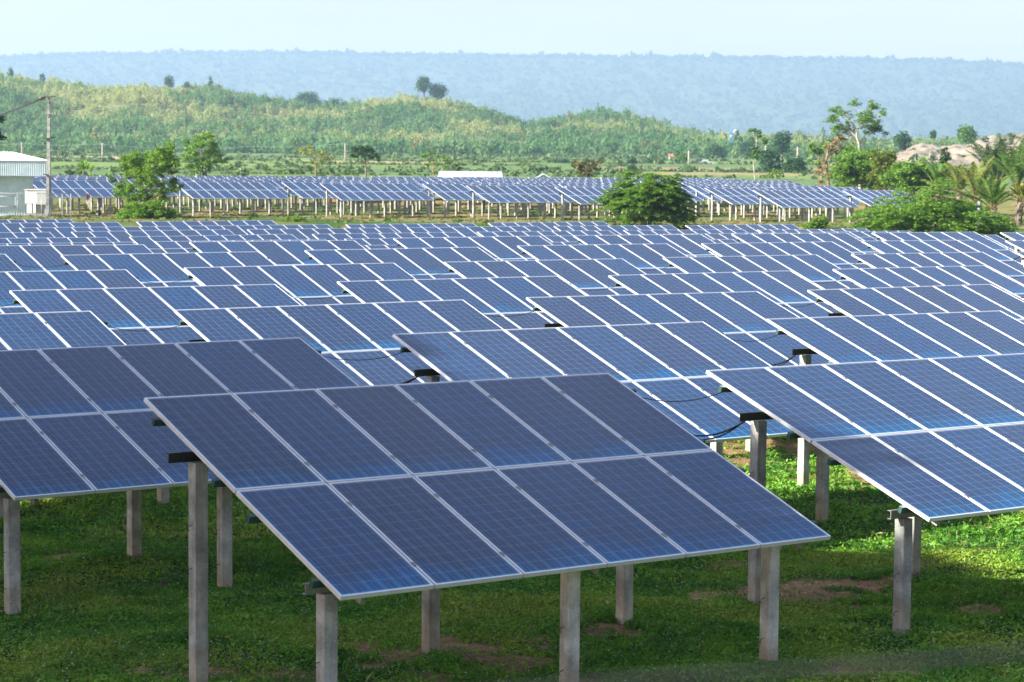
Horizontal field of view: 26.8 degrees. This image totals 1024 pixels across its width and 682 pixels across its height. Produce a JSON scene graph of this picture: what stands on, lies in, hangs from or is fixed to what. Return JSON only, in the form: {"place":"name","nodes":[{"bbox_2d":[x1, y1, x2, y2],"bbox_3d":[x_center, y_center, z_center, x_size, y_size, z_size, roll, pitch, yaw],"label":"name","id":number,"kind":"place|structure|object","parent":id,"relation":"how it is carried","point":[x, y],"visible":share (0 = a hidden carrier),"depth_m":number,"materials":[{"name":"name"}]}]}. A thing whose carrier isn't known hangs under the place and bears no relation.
{"place":"outdoors","nodes":[
{"label":"outdoors","id":0,"kind":"place"},
{"bbox_2d":[1,82,743,142],"bbox_3d":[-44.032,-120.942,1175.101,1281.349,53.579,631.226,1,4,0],"label":"hill","id":1,"kind":"structure","parent":0,"point":[116,105],"depth_m":1117.75,"materials":[{"name":"green plant"}]},
{"bbox_2d":[0,70,1019,157],"bbox_3d":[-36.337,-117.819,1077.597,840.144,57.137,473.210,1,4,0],"label":"hill scrub","id":2,"kind":"object","parent":1,"relation":"on","point":[272,134],"visible":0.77,"depth_m":1037.57,"materials":[{"name":"green plant"}]},
{"bbox_2d":[0,151,1023,681],"bbox_3d":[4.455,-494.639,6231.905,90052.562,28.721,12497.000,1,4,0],"label":"ground","id":3,"kind":"structure","parent":0,"point":[1006,207],"depth_m":31.75,"materials":[{"name":"green plant"}]},
{"bbox_2d":[0,152,46,215],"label":"shed","id":4,"kind":"structure","parent":3,"relation":"on","point":[18,171],"depth_m":164.08,"materials":[{"name":"metal"}]},
{"bbox_2d":[0,232,54,237],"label":"solar array","id":5,"kind":"object","parent":3,"relation":"on","point":[26,235],"visible":0.05,"depth_m":107.34,"materials":[{"name":"glass"}]},
{"bbox_2d":[0,219,72,222],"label":"solar array","id":6,"kind":"object","parent":3,"relation":"on","point":[33,220],"visible":0.06,"depth_m":128.94,"materials":[{"name":"glass"}]},
{"bbox_2d":[24,189,51,216],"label":"switch cabinet","id":7,"kind":"object","parent":3,"relation":"on","point":[32,209],"visible":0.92,"depth_m":162.28,"materials":[{"name":"white metal"}]},
{"bbox_2d":[39,96,57,216],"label":"power pole","id":8,"kind":"object","parent":3,"relation":"on","point":[48,182],"visible":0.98,"depth_m":161.52,"materials":[{"name":"concrete"}]},
{"bbox_2d":[0,237,110,243],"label":"solar array","id":9,"kind":"object","parent":3,"relation":"on","point":[54,240],"visible":0.08,"depth_m":101.19,"materials":[{"name":"glass"}]},
{"bbox_2d":[0,222,122,231],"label":"solar array","id":10,"kind":"object","parent":3,"relation":"on","point":[9,227],"visible":0.07,"depth_m":122.46,"materials":[{"name":"glass"}]},
{"bbox_2d":[0,242,133,245],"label":"solar array","id":11,"kind":"object","parent":3,"relation":"on","point":[101,243],"visible":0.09,"depth_m":96.01,"materials":[{"name":"glass"}]},
{"bbox_2d":[0,269,145,313],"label":"solar array","id":12,"kind":"object","parent":3,"relation":"on","point":[62,279],"visible":0.12,"depth_m":49.03,"materials":[{"name":"glass"}]},
{"bbox_2d":[0,244,152,270],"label":"solar array","id":13,"kind":"object","parent":3,"relation":"on","point":[34,257],"visible":0.11,"depth_m":62.91,"materials":[{"name":"glass"}]},
{"bbox_2d":[0,311,168,517],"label":"solar array","id":14,"kind":"object","parent":3,"relation":"on","point":[37,330],"visible":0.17,"depth_m":34.80,"materials":[{"name":"glass"}]},
{"bbox_2d":[33,180,141,213],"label":"solar array","id":15,"kind":"object","parent":3,"relation":"on","point":[97,189],"visible":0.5,"depth_m":181.32,"materials":[{"name":"glass"}]},
{"bbox_2d":[19,226,174,237],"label":"solar array","id":16,"kind":"object","parent":3,"relation":"on","point":[57,232],"visible":0.06,"depth_m":116.73,"materials":[{"name":"glass"}]},
{"bbox_2d":[105,139,184,205],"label":"young tree","id":17,"kind":"object","parent":3,"relation":"on","point":[168,161],"visible":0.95,"depth_m":161.92,"materials":[{"name":"green plant"}]},
{"bbox_2d":[113,200,183,218],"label":"bush","id":18,"kind":"object","parent":3,"relation":"on","point":[146,210],"visible":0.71,"depth_m":158.52,"materials":[{"name":"green plant"}]},
{"bbox_2d":[71,229,234,243],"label":"solar array","id":19,"kind":"object","parent":3,"relation":"on","point":[117,236],"visible":0.09,"depth_m":111.47,"materials":[{"name":"glass"}]},
{"bbox_2d":[9,284,300,344],"bbox_3d":[-6.300,0.745,42.717,6.432,3.492,3.704,-3,6,-37],"label":"solar array","id":20,"kind":"object","parent":3,"relation":"on","point":[141,311],"visible":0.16,"depth_m":42.81,"materials":[{"name":"glass"}]},
{"bbox_2d":[61,251,274,286],"bbox_3d":[-8.402,-0.555,57.547,6.432,3.474,3.704,-3,6,-37],"label":"solar array","id":21,"kind":"object","parent":3,"relation":"on","point":[159,269],"visible":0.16,"depth_m":57.79,"materials":[{"name":"glass"}]},
{"bbox_2d":[0,337,358,614],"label":"solar array","id":22,"kind":"object","parent":3,"relation":"on","point":[74,421],"visible":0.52,"depth_m":26.92,"materials":[{"name":"glass"}]},
{"bbox_2d":[181,131,230,175],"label":"tree","id":23,"kind":"object","parent":3,"relation":"on","point":[200,143],"visible":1,"depth_m":260.53,"materials":[{"name":"green plant"}]},
{"bbox_2d":[137,220,276,229],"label":"solar array","id":24,"kind":"object","parent":3,"relation":"on","point":[180,225],"visible":0.08,"depth_m":128.11,"materials":[{"name":"glass"}]},
{"bbox_2d":[161,178,261,209],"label":"solar array","id":25,"kind":"object","parent":3,"relation":"on","point":[191,180],"visible":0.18,"depth_m":200.26,"materials":[{"name":"glass"}]},
{"bbox_2d":[129,234,296,248],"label":"solar array","id":26,"kind":"object","parent":3,"relation":"on","point":[148,242],"visible":0.06,"depth_m":106.19,"materials":[{"name":"glass"}]},
{"bbox_2d":[176,182,289,215],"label":"solar array","id":27,"kind":"object","parent":3,"relation":"on","point":[240,191],"visible":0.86,"depth_m":181.88,"materials":[{"name":"glass"}]},
{"bbox_2d":[155,239,325,248],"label":"solar array","id":28,"kind":"object","parent":3,"relation":"on","point":[172,244],"visible":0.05,"depth_m":99.07,"materials":[{"name":"glass"}]},
{"bbox_2d":[193,180,298,211],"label":"solar array","id":29,"kind":"object","parent":3,"relation":"on","point":[278,185],"visible":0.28,"depth_m":195.43,"materials":[{"name":"glass"}]},
{"bbox_2d":[189,224,331,234],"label":"solar array","id":30,"kind":"object","parent":3,"relation":"on","point":[239,230],"visible":0.09,"depth_m":122.63,"materials":[{"name":"glass"}]},
{"bbox_2d":[189,240,364,264],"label":"solar array","id":31,"kind":"object","parent":3,"relation":"on","point":[286,252],"visible":0.14,"depth_m":67.39,"materials":[{"name":"glass"}]},
{"bbox_2d":[184,263,415,304],"bbox_3d":[-4.298,-0.034,52.029,6.432,3.483,3.704,-3,6,-37],"label":"solar array","id":32,"kind":"object","parent":3,"relation":"on","point":[311,282],"visible":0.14,"depth_m":52.34,"materials":[{"name":"glass"}]},
{"bbox_2d":[247,228,395,238],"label":"solar array","id":33,"kind":"object","parent":3,"relation":"on","point":[302,233],"visible":0.07,"depth_m":117.41,"materials":[{"name":"glass"}]},
{"bbox_2d":[281,182,386,215],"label":"solar array","id":34,"kind":"object","parent":3,"relation":"on","point":[309,190],"visible":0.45,"depth_m":186.73,"materials":[{"name":"glass"}]},
{"bbox_2d":[174,299,503,385],"bbox_3d":[-2.198,1.196,37.178,6.432,3.480,3.704,-3,6,-37],"label":"solar array","id":35,"kind":"object","parent":3,"relation":"on","point":[355,334],"visible":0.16,"depth_m":37.24,"materials":[{"name":"glass"}]},
{"bbox_2d":[350,145,380,177],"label":"flat crowned tree","id":36,"kind":"object","parent":3,"relation":"on","point":[363,153],"visible":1,"depth_m":267.11,"materials":[{"name":"green plant"}]},
{"bbox_2d":[344,238,397,244],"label":"solar array","id":37,"kind":"object","parent":3,"relation":"on","point":[376,241],"visible":0.02,"depth_m":105.43,"materials":[{"name":"glass"}]},
{"bbox_2d":[320,183,433,217],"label":"solar array","id":38,"kind":"object","parent":3,"relation":"on","point":[370,192],"visible":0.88,"depth_m":182.10,"materials":[{"name":"glass"}]},
{"bbox_2d":[337,182,436,213],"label":"solar array","id":39,"kind":"object","parent":3,"relation":"on","point":[378,202],"visible":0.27,"depth_m":196.17,"materials":[{"name":"glass"}]},
{"bbox_2d":[312,232,463,239],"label":"solar array","id":40,"kind":"object","parent":3,"relation":"on","point":[380,235],"visible":0.06,"depth_m":112.27,"materials":[{"name":"glass"}]},
{"bbox_2d":[305,247,496,278],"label":"solar array","id":41,"kind":"object","parent":3,"relation":"on","point":[418,262],"visible":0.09,"depth_m":62.21,"materials":[{"name":"glass"}]},
{"bbox_2d":[346,223,476,232],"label":"solar array","id":42,"kind":"object","parent":3,"relation":"on","point":[399,228],"visible":0.08,"depth_m":128.46,"materials":[{"name":"glass"}]},
{"bbox_2d":[337,276,586,328],"bbox_3d":[-0.220,0.444,47.024,6.432,3.484,3.704,-3,6,-37],"label":"solar array","id":43,"kind":"object","parent":3,"relation":"on","point":[493,297],"visible":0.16,"depth_m":47.43,"materials":[{"name":"glass"}]},
{"bbox_2d":[438,171,502,177],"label":"long shed","id":44,"kind":"structure","parent":3,"relation":"on","point":[444,174],"depth_m":245.82,"materials":[{"name":"metal"}]},
{"bbox_2d":[393,236,552,260],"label":"solar array","id":45,"kind":"object","parent":3,"relation":"on","point":[496,247],"visible":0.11,"depth_m":72.03,"materials":[{"name":"glass"}]},
{"bbox_2d":[423,184,525,217],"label":"solar array","id":46,"kind":"object","parent":3,"relation":"on","point":[454,192],"visible":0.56,"depth_m":187.44,"materials":[{"name":"glass"}]},
{"bbox_2d":[407,226,543,236],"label":"solar array","id":47,"kind":"object","parent":3,"relation":"on","point":[468,231],"visible":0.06,"depth_m":123.28,"materials":[{"name":"glass"}]},
{"bbox_2d":[144,373,830,681],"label":"solar array","id":48,"kind":"object","parent":3,"relation":"on","point":[360,494],"visible":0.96,"depth_m":21.57,"materials":[{"name":"glass"}]},
{"bbox_2d":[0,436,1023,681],"bbox_3d":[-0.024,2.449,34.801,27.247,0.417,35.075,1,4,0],"label":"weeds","id":49,"kind":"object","parent":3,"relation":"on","point":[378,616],"visible":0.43,"depth_m":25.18,"materials":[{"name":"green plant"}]},
{"bbox_2d":[0,148,1023,231],"bbox_3d":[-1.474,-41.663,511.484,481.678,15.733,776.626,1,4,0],"label":"rough grass","id":50,"kind":"structure","parent":3,"relation":"on","point":[458,158],"depth_m":380.73,"materials":[{"name":"green plant"}]},
{"bbox_2d":[466,185,577,219],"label":"solar array","id":51,"kind":"object","parent":3,"relation":"on","point":[501,195],"visible":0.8,"depth_m":182.52,"materials":[{"name":"glass"}]},
{"bbox_2d":[444,258,645,295],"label":"solar array","id":52,"kind":"object","parent":3,"relation":"on","point":[591,277],"visible":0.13,"depth_m":57.21,"materials":[{"name":"glass"}]},
{"bbox_2d":[477,230,615,236],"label":"solar array","id":53,"kind":"object","parent":3,"relation":"on","point":[543,233],"visible":0.1,"depth_m":118.28,"materials":[{"name":"glass"}]},
{"bbox_2d":[488,221,609,230],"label":"solar array","id":54,"kind":"object","parent":3,"relation":"on","point":[546,226],"visible":0.07,"depth_m":134.90,"materials":[{"name":"glass"}]},
{"bbox_2d":[570,158,603,176],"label":"rusty bush","id":55,"kind":"object","parent":3,"relation":"on","point":[580,166],"visible":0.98,"depth_m":254.38,"materials":[{"name":"brown plant"}]},
{"bbox_2d":[517,243,687,273],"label":"solar array","id":56,"kind":"object","parent":3,"relation":"on","point":[647,258],"visible":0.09,"depth_m":67.16,"materials":[{"name":"glass"}]},
{"bbox_2d":[555,187,656,219],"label":"solar array","id":57,"kind":"object","parent":3,"relation":"on","point":[582,195],"visible":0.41,"depth_m":182.93,"materials":[{"name":"glass"}]},
{"bbox_2d":[392,321,829,521],"bbox_3d":[1.825,1.639,31.913,6.432,3.492,3.704,-3,6,-37],"label":"solar array","id":58,"kind":"object","parent":3,"relation":"on","point":[674,361],"visible":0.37,"depth_m":32.11,"materials":[{"name":"glass"}]},
{"bbox_2d":[554,225,678,234],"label":"solar array","id":59,"kind":"object","parent":3,"relation":"on","point":[617,229],"visible":0.09,"depth_m":129.49,"materials":[{"name":"glass"}]},
{"bbox_2d":[587,169,701,227],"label":"feathery tree","id":60,"kind":"object","parent":3,"relation":"on","point":[648,192],"visible":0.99,"depth_m":148.34,"materials":[{"name":"green plant"}]},
{"bbox_2d":[573,234,718,256],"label":"solar array","id":61,"kind":"object","parent":3,"relation":"on","point":[690,245],"visible":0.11,"depth_m":77.12,"materials":[{"name":"glass"}]},
{"bbox_2d":[526,291,828,450],"bbox_3d":[3.842,0.910,41.810,6.432,3.508,3.704,-3,6,-37],"label":"solar array","id":62,"kind":"object","parent":3,"relation":"on","point":[743,317],"visible":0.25,"depth_m":42.26,"materials":[{"name":"glass"}]},
{"bbox_2d":[623,229,747,234],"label":"solar array","id":63,"kind":"object","parent":3,"relation":"on","point":[652,232],"visible":0.04,"depth_m":124.34,"materials":[{"name":"glass"}]},
{"bbox_2d":[609,271,840,317],"bbox_3d":[5.871,0.165,51.816,6.432,3.482,3.704,-3,6,-37],"label":"solar array","id":64,"kind":"object","parent":3,"relation":"on","point":[786,288],"visible":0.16,"depth_m":52.59,"materials":[{"name":"glass"}]},
{"bbox_2d":[690,186,781,216],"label":"solar array","id":65,"kind":"object","parent":3,"relation":"on","point":[703,190],"visible":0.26,"depth_m":201.76,"materials":[{"name":"glass"}]},
{"bbox_2d":[685,224,799,232],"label":"solar array","id":66,"kind":"object","parent":3,"relation":"on","point":[752,228],"visible":0.08,"depth_m":135.82,"materials":[{"name":"glass"}]},
{"bbox_2d":[705,188,802,220],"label":"solar array","id":67,"kind":"object","parent":3,"relation":"on","point":[736,197],"visible":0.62,"depth_m":188.36,"materials":[{"name":"glass"}]},
{"bbox_2d":[747,128,767,179],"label":"sapling","id":68,"kind":"object","parent":3,"relation":"on","point":[764,140],"visible":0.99,"depth_m":260.74,"materials":[{"name":"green plant"}]},
{"bbox_2d":[663,254,860,288],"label":"solar array","id":69,"kind":"object","parent":3,"relation":"on","point":[817,270],"visible":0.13,"depth_m":62.10,"materials":[{"name":"glass"}]},
{"bbox_2d":[755,146,783,171],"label":"hillside tree","id":70,"kind":"object","parent":3,"relation":"on","point":[770,158],"visible":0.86,"depth_m":427.37,"materials":[{"name":"green plant"}]},
{"bbox_2d":[771,129,792,163],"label":"hillside tree","id":71,"kind":"object","parent":3,"relation":"on","point":[781,141],"visible":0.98,"depth_m":596.33,"materials":[{"name":"green plant"}]},
{"bbox_2d":[737,187,831,218],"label":"solar array","id":72,"kind":"object","parent":3,"relation":"on","point":[767,206],"visible":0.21,"depth_m":198.55,"materials":[{"name":"glass"}]},
{"bbox_2d":[701,242,870,268],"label":"solar array","id":73,"kind":"object","parent":3,"relation":"on","point":[834,253],"visible":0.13,"depth_m":72.12,"materials":[{"name":"glass"}]},
{"bbox_2d":[781,155,806,172],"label":"hillside tree","id":74,"kind":"object","parent":3,"relation":"on","point":[791,164],"visible":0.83,"depth_m":417.02,"materials":[{"name":"green plant"}]},
{"bbox_2d":[753,190,858,221],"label":"solar array","id":75,"kind":"object","parent":3,"relation":"on","point":[804,199],"visible":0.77,"depth_m":183.93,"materials":[{"name":"glass"}]},
{"bbox_2d":[732,233,880,253],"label":"solar array","id":76,"kind":"object","parent":3,"relation":"on","point":[852,244],"visible":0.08,"depth_m":81.87,"materials":[{"name":"glass"}]},
{"bbox_2d":[758,229,868,232],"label":"solar array","id":77,"kind":"object","parent":3,"relation":"on","point":[799,230],"visible":0.11,"depth_m":130.35,"materials":[{"name":"glass"}]},
{"bbox_2d":[806,136,854,185],"bbox_3d":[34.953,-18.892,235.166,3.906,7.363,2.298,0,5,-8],"label":"vine covered tree","id":78,"kind":"object","parent":3,"relation":"on","point":[828,151],"visible":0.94,"depth_m":235.03,"materials":[{"name":"brown plant"}]},
{"bbox_2d":[819,187,867,217],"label":"solar array","id":79,"kind":"object","parent":3,"relation":"on","point":[840,192],"visible":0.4,"depth_m":202.00,"materials":[{"name":"glass"}]},
{"bbox_2d":[825,147,884,203],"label":"round bush","id":80,"kind":"object","parent":3,"relation":"on","point":[851,168],"visible":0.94,"depth_m":225.88,"materials":[{"name":"green plant"}]},
{"bbox_2d":[822,97,889,188],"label":"tall tree","id":81,"kind":"object","parent":3,"relation":"on","point":[867,117],"visible":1,"depth_m":230.75,"materials":[{"name":"green plant"}]},
{"bbox_2d":[706,353,1023,635],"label":"solar array","id":82,"kind":"object","parent":3,"relation":"on","point":[934,441],"visible":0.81,"depth_m":26.22,"materials":[{"name":"glass"}]},
{"bbox_2d":[842,190,916,221],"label":"solar array","id":83,"kind":"object","parent":3,"relation":"on","point":[866,196],"visible":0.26,"depth_m":189.09,"materials":[{"name":"glass"}]},
{"bbox_2d":[865,148,897,189],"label":"bamboo bush","id":84,"kind":"object","parent":3,"relation":"on","point":[882,161],"visible":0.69,"depth_m":220.72,"materials":[{"name":"green plant"}]},
{"bbox_2d":[766,310,1023,486],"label":"solar array","id":85,"kind":"object","parent":3,"relation":"on","point":[847,339],"visible":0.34,"depth_m":37.11,"materials":[{"name":"glass"}]},
{"bbox_2d":[875,157,947,209],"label":"thicket","id":86,"kind":"object","parent":3,"relation":"on","point":[901,175],"visible":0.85,"depth_m":208.30,"materials":[{"name":"green plant"}]},
{"bbox_2d":[807,284,1023,322],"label":"solar array","id":87,"kind":"object","parent":3,"relation":"on","point":[912,300],"visible":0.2,"depth_m":47.47,"materials":[{"name":"glass"}]},
{"bbox_2d":[833,265,1023,300],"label":"solar array","id":88,"kind":"object","parent":3,"relation":"on","point":[914,276],"visible":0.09,"depth_m":57.45,"materials":[{"name":"glass"}]},
{"bbox_2d":[841,177,1023,240],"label":"feathery tree","id":89,"kind":"object","parent":3,"relation":"on","point":[966,214],"visible":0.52,"depth_m":139.01,"materials":[{"name":"green plant"}]},
{"bbox_2d":[851,252,1023,285],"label":"solar array","id":90,"kind":"object","parent":3,"relation":"on","point":[888,260],"visible":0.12,"depth_m":66.98,"materials":[{"name":"glass"}]},
{"bbox_2d":[915,159,966,200],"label":"palm","id":91,"kind":"object","parent":3,"relation":"on","point":[936,172],"visible":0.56,"depth_m":194.14,"materials":[{"name":"green plant"}]},
{"bbox_2d":[862,240,1023,272],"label":"solar array","id":92,"kind":"object","parent":3,"relation":"on","point":[920,246],"visible":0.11,"depth_m":76.94,"materials":[{"name":"glass"}]},
{"bbox_2d":[872,232,1020,262],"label":"solar array","id":93,"kind":"object","parent":3,"relation":"on","point":[894,236],"visible":0.15,"depth_m":86.51,"materials":[{"name":"glass"}]},
{"bbox_2d":[925,162,971,198],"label":"palm","id":94,"kind":"object","parent":3,"relation":"on","point":[956,176],"visible":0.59,"depth_m":187.12,"materials":[{"name":"green plant"}]},
{"bbox_2d":[886,133,1023,166],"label":"spoil heap","id":95,"kind":"object","parent":3,"relation":"on","point":[957,151],"visible":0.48,"depth_m":595.32,"materials":[{"name":"beige soil"}]},
{"bbox_2d":[956,123,977,144],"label":"hillside tree","id":96,"kind":"object","parent":3,"relation":"on","point":[967,134],"visible":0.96,"depth_m":685.05,"materials":[{"name":"green plant"}]},
{"bbox_2d":[936,156,1013,201],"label":"palm","id":97,"kind":"object","parent":3,"relation":"on","point":[975,172],"visible":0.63,"depth_m":174.24,"materials":[{"name":"green plant"}]},
{"bbox_2d":[955,133,1023,210],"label":"palm","id":98,"kind":"object","parent":3,"relation":"on","point":[997,149],"visible":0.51,"depth_m":198.83,"materials":[{"name":"green plant"}]},
{"bbox_2d":[962,173,1022,219],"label":"palm","id":99,"kind":"object","parent":3,"relation":"on","point":[993,193],"visible":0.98,"depth_m":164.29,"materials":[{"name":"green plant"}]},
{"bbox_2d":[977,137,1023,221],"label":"palm","id":100,"kind":"object","parent":3,"relation":"on","point":[1015,167],"visible":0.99,"depth_m":193.86,"materials":[{"name":"green plant"}]},
{"bbox_2d":[1001,181,1023,224],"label":"palm","id":101,"kind":"object","parent":3,"relation":"on","point":[1019,192],"visible":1,"depth_m":164.49,"materials":[{"name":"green plant"}]},
{"bbox_2d":[0,53,1023,140],"bbox_3d":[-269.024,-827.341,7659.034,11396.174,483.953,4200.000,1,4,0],"label":"mountain","id":102,"kind":"structure","parent":0,"point":[692,91],"depth_m":7856.03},
{"bbox_2d":[0,46,1023,139],"bbox_3d":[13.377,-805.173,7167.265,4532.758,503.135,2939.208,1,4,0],"label":"mountain forest","id":103,"kind":"object","parent":102,"relation":"on","point":[892,128],"visible":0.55,"depth_m":7914.52,"materials":[{"name":"green plant"}]},
{"bbox_2d":[0,0,1023,63],"label":"sky","id":104,"kind":"structure","parent":0,"point":[969,30],"materials":[{"name":"blue"}]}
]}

